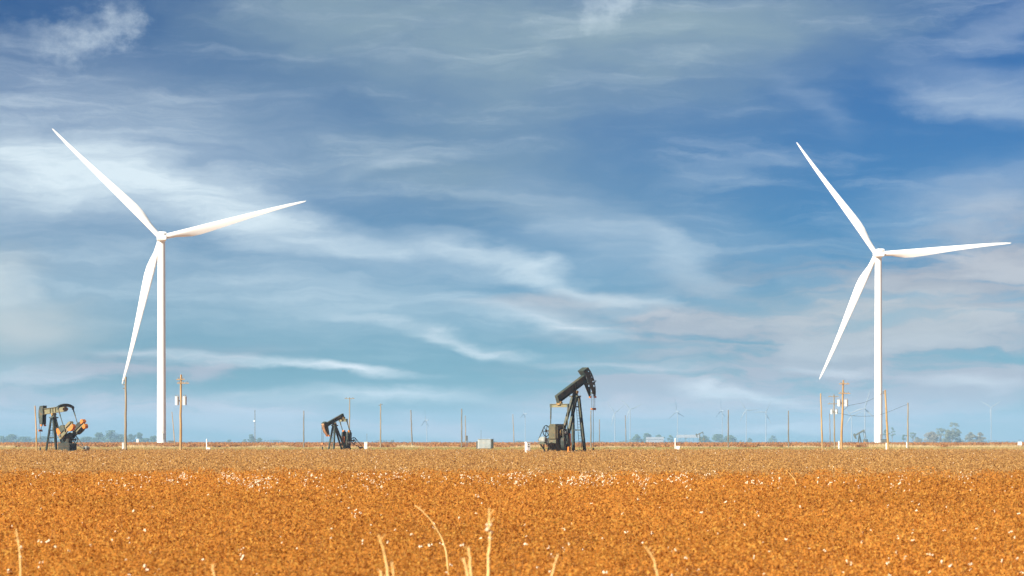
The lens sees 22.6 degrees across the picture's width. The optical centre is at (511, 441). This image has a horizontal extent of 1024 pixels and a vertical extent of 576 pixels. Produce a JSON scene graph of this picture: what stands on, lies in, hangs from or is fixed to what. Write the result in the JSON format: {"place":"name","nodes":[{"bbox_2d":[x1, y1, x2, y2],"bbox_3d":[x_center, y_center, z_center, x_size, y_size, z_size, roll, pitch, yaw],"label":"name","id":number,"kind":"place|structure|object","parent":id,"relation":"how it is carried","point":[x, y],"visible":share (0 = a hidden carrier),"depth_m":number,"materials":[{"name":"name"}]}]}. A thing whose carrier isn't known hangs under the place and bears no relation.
{"place":"outdoors","nodes":[
{"label":"outdoors","id":0,"kind":"place"},
{"bbox_2d":[0,443,1023,447],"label":"tall dry grass","id":1,"kind":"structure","parent":0,"point":[844,446],"depth_m":599.20,"materials":[{"name":"plant"}]},
{"bbox_2d":[1,446,1022,575],"bbox_3d":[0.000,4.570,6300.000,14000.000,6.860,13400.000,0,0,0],"label":"ground","id":2,"kind":"structure","parent":0,"point":[517,543],"depth_m":174.59,"materials":[{"name":"soil"}]},
{"bbox_2d":[0,436,9,442],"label":"tree","id":3,"kind":"object","parent":2,"relation":"on","point":[2,438],"visible":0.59,"depth_m":4196.86,"materials":[{"name":"green plant"}]},
{"bbox_2d":[5,434,20,441],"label":"tree","id":4,"kind":"object","parent":2,"relation":"on","point":[13,436],"visible":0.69,"depth_m":4302.60,"materials":[{"name":"green plant"}]},
{"bbox_2d":[14,529,22,575],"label":"dry stalk","id":5,"kind":"object","parent":2,"relation":"on","point":[20,556],"visible":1,"depth_m":17.00,"materials":[{"name":"plant"}]},
{"bbox_2d":[18,437,35,441],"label":"tree","id":6,"kind":"object","parent":2,"relation":"on","point":[23,439],"visible":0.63,"depth_m":4406.73,"materials":[{"name":"green plant"}]},
{"bbox_2d":[34,406,36,450],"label":"utility pole","id":7,"kind":"object","parent":2,"relation":"on","point":[36,427],"visible":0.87,"depth_m":318.01,"materials":[{"name":"brown wood"}]},
{"bbox_2d":[33,436,51,441],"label":"tree","id":8,"kind":"object","parent":2,"relation":"on","point":[43,438],"visible":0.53,"depth_m":4512.62,"materials":[{"name":"green plant"}]},
{"bbox_2d":[38,404,89,451],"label":"pumpjack","id":9,"kind":"object","parent":2,"relation":"on","point":[68,439],"visible":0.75,"depth_m":343.16,"materials":[{"name":"orange paint"}]},
{"bbox_2d":[78,436,91,442],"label":"tree","id":10,"kind":"object","parent":2,"relation":"on","point":[84,439],"visible":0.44,"depth_m":4300.07,"materials":[{"name":"green plant"}]},
{"bbox_2d":[90,432,105,442],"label":"tree","id":11,"kind":"object","parent":2,"relation":"on","point":[99,436],"visible":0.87,"depth_m":4195.73,"materials":[{"name":"green plant"}]},
{"bbox_2d":[103,430,123,442],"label":"tree","id":12,"kind":"object","parent":2,"relation":"on","point":[109,434],"visible":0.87,"depth_m":4158.40,"materials":[{"name":"green plant"}]},
{"bbox_2d":[115,434,123,441],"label":"tree","id":13,"kind":"object","parent":2,"relation":"on","point":[120,436],"visible":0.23,"depth_m":4302.88,"materials":[{"name":"green plant"}]},
{"bbox_2d":[123,377,126,449],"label":"utility pole","id":14,"kind":"object","parent":2,"relation":"on","point":[125,427],"visible":0.93,"depth_m":354.43,"materials":[{"name":"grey wood"}]},
{"bbox_2d":[127,434,134,441],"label":"tree","id":15,"kind":"object","parent":2,"relation":"on","point":[130,437],"visible":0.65,"depth_m":4198.52,"materials":[{"name":"green plant"}]},
{"bbox_2d":[134,433,145,441],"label":"tree","id":16,"kind":"object","parent":2,"relation":"on","point":[139,437],"visible":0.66,"depth_m":4091.51,"materials":[{"name":"green plant"}]},
{"bbox_2d":[149,435,156,441],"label":"tree","id":17,"kind":"object","parent":2,"relation":"on","point":[153,438],"visible":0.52,"depth_m":3988.21,"materials":[{"name":"green plant"}]},
{"bbox_2d":[53,129,304,442],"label":"wind turbine","id":18,"kind":"object","parent":2,"relation":"on","point":[158,254],"visible":0.91,"depth_m":993.76,"materials":[{"name":"paint"}]},
{"bbox_2d":[175,375,188,449],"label":"utility pole","id":19,"kind":"object","parent":2,"relation":"on","point":[177,400],"visible":0.98,"depth_m":346.59,"materials":[{"name":"brown wood"}]},
{"bbox_2d":[247,434,256,442],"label":"tree","id":20,"kind":"object","parent":2,"relation":"on","point":[252,437],"visible":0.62,"depth_m":4198.51,"materials":[{"name":"green plant"}]},
{"bbox_2d":[253,412,255,441],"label":"radio mast","id":21,"kind":"object","parent":2,"relation":"on","point":[254,426],"visible":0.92,"depth_m":1499.81,"materials":[{"name":"metal"}]},
{"bbox_2d":[303,411,303,447],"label":"utility pole","id":22,"kind":"object","parent":2,"relation":"on","point":[303,429],"visible":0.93,"depth_m":587.41,"materials":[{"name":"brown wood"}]},
{"bbox_2d":[321,413,363,449],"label":"pumpjack","id":23,"kind":"object","parent":2,"relation":"on","point":[345,437],"visible":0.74,"depth_m":372.52,"materials":[{"name":"black metal"}]},
{"bbox_2d":[345,397,354,428],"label":"utility pole","id":24,"kind":"object","parent":2,"relation":"on","point":[349,398],"visible":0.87,"depth_m":522.33,"materials":[{"name":"grey wood"}]},
{"bbox_2d":[379,404,382,447],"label":"utility pole","id":25,"kind":"object","parent":2,"relation":"on","point":[380,424],"visible":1,"depth_m":551.26,"materials":[{"name":"grey wood"}]},
{"bbox_2d":[378,534,388,575],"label":"dry stalk","id":26,"kind":"object","parent":2,"relation":"on","point":[387,568],"visible":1,"depth_m":14.50,"materials":[{"name":"plant"}]},
{"bbox_2d":[410,410,412,444],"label":"utility pole","id":27,"kind":"object","parent":2,"relation":"on","point":[411,431],"visible":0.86,"depth_m":642.56,"materials":[{"name":"brown wood"}]},
{"bbox_2d":[421,418,428,441],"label":"wind turbine","id":28,"kind":"object","parent":2,"relation":"on","point":[426,427],"visible":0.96,"depth_m":6798.85,"materials":[{"name":"white paint"}]},
{"bbox_2d":[414,505,448,574],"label":"dry stalk","id":29,"kind":"object","parent":2,"relation":"on","point":[441,539],"visible":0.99,"depth_m":24.00,"materials":[{"name":"plant"}]},
{"bbox_2d":[461,409,461,447],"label":"utility pole","id":30,"kind":"object","parent":2,"relation":"on","point":[461,428],"visible":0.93,"depth_m":551.82,"materials":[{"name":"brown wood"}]},
{"bbox_2d":[460,557,470,575],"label":"dry stalk","id":31,"kind":"object","parent":2,"relation":"on","point":[466,568],"visible":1,"depth_m":14.30,"materials":[{"name":"plant"}]},
{"bbox_2d":[465,546,472,575],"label":"dry stalk","id":32,"kind":"object","parent":2,"relation":"on","point":[470,565],"visible":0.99,"depth_m":14.50,"materials":[{"name":"plant"}]},
{"bbox_2d":[476,439,493,448],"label":"equipment shed","id":33,"kind":"structure","parent":2,"relation":"on","point":[485,443],"depth_m":479.48,"materials":[{"name":"metal"}]},
{"bbox_2d":[485,508,493,575],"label":"dry stalk","id":34,"kind":"object","parent":2,"relation":"on","point":[488,524],"visible":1,"depth_m":15.49,"materials":[{"name":"plant"}]},
{"bbox_2d":[0,446,1023,452],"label":"grass strip","id":35,"kind":"object","parent":2,"relation":"on","point":[520,448],"depth_m":524.66,"materials":[{"name":"plant"}]},
{"bbox_2d":[0,466,1023,575],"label":"cotton crop","id":36,"kind":"object","parent":2,"relation":"on","point":[666,512],"visible":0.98,"depth_m":39.23,"materials":[{"name":"brown plant"}]},
{"bbox_2d":[32,468,971,494],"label":"cotton bolls","id":37,"kind":"object","parent":36,"relation":"on","point":[381,487],"visible":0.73,"depth_m":74.05,"materials":[{"name":"white plant"}]},
{"bbox_2d":[7,467,1023,575],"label":"cotton bolls","id":38,"kind":"object","parent":36,"relation":"on","point":[603,572],"visible":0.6,"depth_m":30.08,"materials":[{"name":"white plant"}]},
{"bbox_2d":[0,447,1023,497],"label":"cotton crop","id":39,"kind":"object","parent":2,"relation":"on","point":[880,460],"visible":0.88,"depth_m":161.94,"materials":[{"name":"brown plant"}]},
{"bbox_2d":[15,448,1023,472],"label":"cotton bolls","id":40,"kind":"object","parent":39,"relation":"on","point":[493,457],"visible":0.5,"depth_m":180.78,"materials":[{"name":"white plant"}]},
{"bbox_2d":[0,441,1023,446],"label":"cotton crop","id":41,"kind":"object","parent":2,"relation":"on","point":[464,444],"visible":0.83,"depth_m":704.86,"materials":[{"name":"plant"}]},
{"bbox_2d":[521,412,526,440],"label":"wind turbine","id":42,"kind":"object","parent":2,"relation":"on","point":[525,423],"visible":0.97,"depth_m":6799.03,"materials":[{"name":"grey paint"}]},
{"bbox_2d":[31,439,1021,442],"bbox_3d":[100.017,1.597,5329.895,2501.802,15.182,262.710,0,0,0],"label":"wood","id":43,"kind":"object","parent":2,"relation":"on","point":[606,441],"visible":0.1,"depth_m":5290.50,"materials":[{"name":"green plant"}]},
{"bbox_2d":[525,442,529,452],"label":"electrical cabinet","id":44,"kind":"object","parent":2,"relation":"on","point":[527,446],"visible":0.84,"depth_m":307.77,"materials":[{"name":"metal"}]},
{"bbox_2d":[551,554,558,575],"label":"dry stalk","id":45,"kind":"object","parent":2,"relation":"on","point":[552,573],"visible":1,"depth_m":14.50,"materials":[{"name":"plant"}]},
{"bbox_2d":[537,367,595,452],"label":"pumpjack","id":46,"kind":"object","parent":2,"relation":"on","point":[561,437],"visible":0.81,"depth_m":314.01,"materials":[{"name":"black paint"}]},
{"bbox_2d":[590,411,591,447],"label":"utility pole","id":47,"kind":"object","parent":2,"relation":"on","point":[590,431],"visible":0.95,"depth_m":587.47,"materials":[{"name":"brown wood"}]},
{"bbox_2d":[607,402,624,441],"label":"wind turbine","id":48,"kind":"object","parent":2,"relation":"on","point":[614,418],"visible":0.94,"depth_m":6502.58,"materials":[{"name":"grey paint"}]},
{"bbox_2d":[623,402,641,440],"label":"wind turbine","id":49,"kind":"object","parent":2,"relation":"on","point":[630,416],"visible":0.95,"depth_m":6002.88,"materials":[{"name":"grey paint"}]},
{"bbox_2d":[630,434,642,441],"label":"tree","id":50,"kind":"object","parent":2,"relation":"on","point":[637,437],"visible":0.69,"depth_m":4196.98,"materials":[{"name":"green plant"}]},
{"bbox_2d":[641,433,650,442],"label":"tree","id":51,"kind":"object","parent":2,"relation":"on","point":[646,435],"visible":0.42,"depth_m":4196.31,"materials":[{"name":"green plant"}]},
{"bbox_2d":[645,546,658,575],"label":"dry stalk","id":52,"kind":"object","parent":2,"relation":"on","point":[650,553],"visible":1,"depth_m":14.50,"materials":[{"name":"plant"}]},
{"bbox_2d":[670,400,683,441],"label":"wind turbine","id":53,"kind":"object","parent":2,"relation":"on","point":[677,419],"visible":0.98,"depth_m":6598.89,"materials":[{"name":"grey paint"}]},
{"bbox_2d":[676,435,698,442],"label":"farm shed","id":54,"kind":"structure","parent":2,"relation":"on","point":[686,436],"depth_m":3896.28,"materials":[{"name":"paint"}]},
{"bbox_2d":[696,432,704,441],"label":"pumpjack","id":55,"kind":"object","parent":2,"relation":"on","point":[703,438],"visible":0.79,"depth_m":1899.58},
{"bbox_2d":[698,435,711,442],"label":"tree","id":56,"kind":"object","parent":2,"relation":"on","point":[706,438],"visible":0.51,"depth_m":4198.66,"materials":[{"name":"green plant"}]},
{"bbox_2d":[712,434,726,442],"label":"tree","id":57,"kind":"object","parent":2,"relation":"on","point":[717,437],"visible":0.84,"depth_m":4195.36,"materials":[{"name":"green plant"}]},
{"bbox_2d":[716,398,723,434],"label":"wind turbine","id":58,"kind":"object","parent":2,"relation":"on","point":[721,411],"visible":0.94,"depth_m":6698.86,"materials":[{"name":"grey paint"}]},
{"bbox_2d":[728,410,728,447],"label":"utility pole","id":59,"kind":"object","parent":2,"relation":"on","point":[728,428],"visible":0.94,"depth_m":572.53,"materials":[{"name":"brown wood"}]},
{"bbox_2d":[724,435,736,441],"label":"tree","id":60,"kind":"object","parent":2,"relation":"on","point":[731,438],"visible":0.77,"depth_m":4301.25,"materials":[{"name":"green plant"}]},
{"bbox_2d":[740,401,757,441],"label":"wind turbine","id":61,"kind":"object","parent":2,"relation":"on","point":[746,410],"visible":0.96,"depth_m":6500.72,"materials":[{"name":"grey paint"}]},
{"bbox_2d":[759,402,770,441],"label":"wind turbine","id":62,"kind":"object","parent":2,"relation":"on","point":[765,412],"visible":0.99,"depth_m":6499.71,"materials":[{"name":"grey paint"}]},
{"bbox_2d":[767,435,776,441],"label":"tree","id":63,"kind":"object","parent":2,"relation":"on","point":[771,439],"visible":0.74,"depth_m":5457.93,"materials":[{"name":"green plant"}]},
{"bbox_2d":[788,411,788,446],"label":"utility pole","id":64,"kind":"object","parent":2,"relation":"on","point":[788,428],"visible":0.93,"depth_m":587.41,"materials":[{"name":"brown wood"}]},
{"bbox_2d":[820,393,822,449],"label":"utility pole","id":65,"kind":"object","parent":2,"relation":"on","point":[821,424],"visible":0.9,"depth_m":431.91,"materials":[{"name":"brown wood"}]},
{"bbox_2d":[828,395,838,448],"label":"utility pole","id":66,"kind":"object","parent":2,"relation":"on","point":[833,410],"visible":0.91,"depth_m":488.39,"materials":[{"name":"grey wood"}]},
{"bbox_2d":[837,380,849,448],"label":"utility pole","id":67,"kind":"object","parent":2,"relation":"on","point":[844,402],"visible":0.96,"depth_m":379.38,"materials":[{"name":"brown wood"}]},
{"bbox_2d":[844,407,862,441],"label":"wind turbine","id":68,"kind":"object","parent":2,"relation":"on","point":[851,421],"visible":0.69,"depth_m":6202.96,"materials":[{"name":"grey paint"}]},
{"bbox_2d":[853,430,867,441],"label":"pumpjack","id":69,"kind":"object","parent":2,"relation":"on","point":[864,439],"visible":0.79,"depth_m":1499.44},
{"bbox_2d":[848,391,873,438],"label":"wind turbine","id":70,"kind":"object","parent":2,"relation":"on","point":[867,411],"visible":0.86,"depth_m":5203.42,"materials":[{"name":"grey paint"}]},
{"bbox_2d":[883,390,888,448],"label":"utility pole","id":71,"kind":"object","parent":2,"relation":"on","point":[887,434],"visible":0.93,"depth_m":417.94,"materials":[{"name":"brown wood"}]},
{"bbox_2d":[796,142,1009,442],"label":"wind turbine","id":72,"kind":"object","parent":2,"relation":"on","point":[878,255],"visible":0.86,"depth_m":1082.51,"materials":[{"name":"paint"}]},
{"bbox_2d":[907,403,908,447],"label":"utility pole","id":73,"kind":"object","parent":2,"relation":"on","point":[907,425],"visible":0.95,"depth_m":525.36,"materials":[{"name":"grey wood"}]},
{"bbox_2d":[913,437,922,442],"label":"tree","id":74,"kind":"object","parent":2,"relation":"on","point":[916,440],"visible":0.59,"depth_m":3568.37,"materials":[{"name":"green plant"}]},
{"bbox_2d":[923,432,941,442],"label":"tree","id":75,"kind":"object","parent":2,"relation":"on","point":[933,437],"visible":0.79,"depth_m":3462.77,"materials":[{"name":"green plant"}]},
{"bbox_2d":[936,428,945,441],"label":"tree","id":76,"kind":"object","parent":2,"relation":"on","point":[941,431],"visible":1,"depth_m":3463.94,"materials":[{"name":"green plant"}]},
{"bbox_2d":[941,430,956,442],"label":"tree","id":77,"kind":"object","parent":2,"relation":"on","point":[949,435],"visible":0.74,"depth_m":3440.94,"materials":[{"name":"green plant"}]},
{"bbox_2d":[946,422,959,442],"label":"tree","id":78,"kind":"object","parent":2,"relation":"on","point":[951,425],"visible":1,"depth_m":3463.28,"materials":[{"name":"green plant"}]},
{"bbox_2d":[952,429,963,441],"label":"tree","id":79,"kind":"object","parent":2,"relation":"on","point":[957,434],"visible":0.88,"depth_m":3463.53,"materials":[{"name":"green plant"}]},
{"bbox_2d":[964,432,975,441],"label":"tree","id":80,"kind":"object","parent":2,"relation":"on","point":[971,436],"visible":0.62,"depth_m":3463.06,"materials":[{"name":"green plant"}]},
{"bbox_2d":[975,432,985,441],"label":"tree","id":81,"kind":"object","parent":2,"relation":"on","point":[978,438],"visible":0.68,"depth_m":3462.46,"materials":[{"name":"green plant"}]},
{"bbox_2d":[981,400,1001,441],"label":"wind turbine","id":82,"kind":"object","parent":2,"relation":"on","point":[991,416],"visible":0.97,"depth_m":6599.36,"materials":[{"name":"grey paint"}]},
{"bbox_2d":[0,0,1023,442],"label":"sky","id":83,"kind":"structure","parent":0,"point":[504,200],"materials":[{"name":"blue"}]},
{"bbox_2d":[646,437,663,442],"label":"farm shed","id":84,"kind":"structure","parent":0,"point":[654,439],"depth_m":3895.10,"materials":[{"name":"paint"}]}
]}

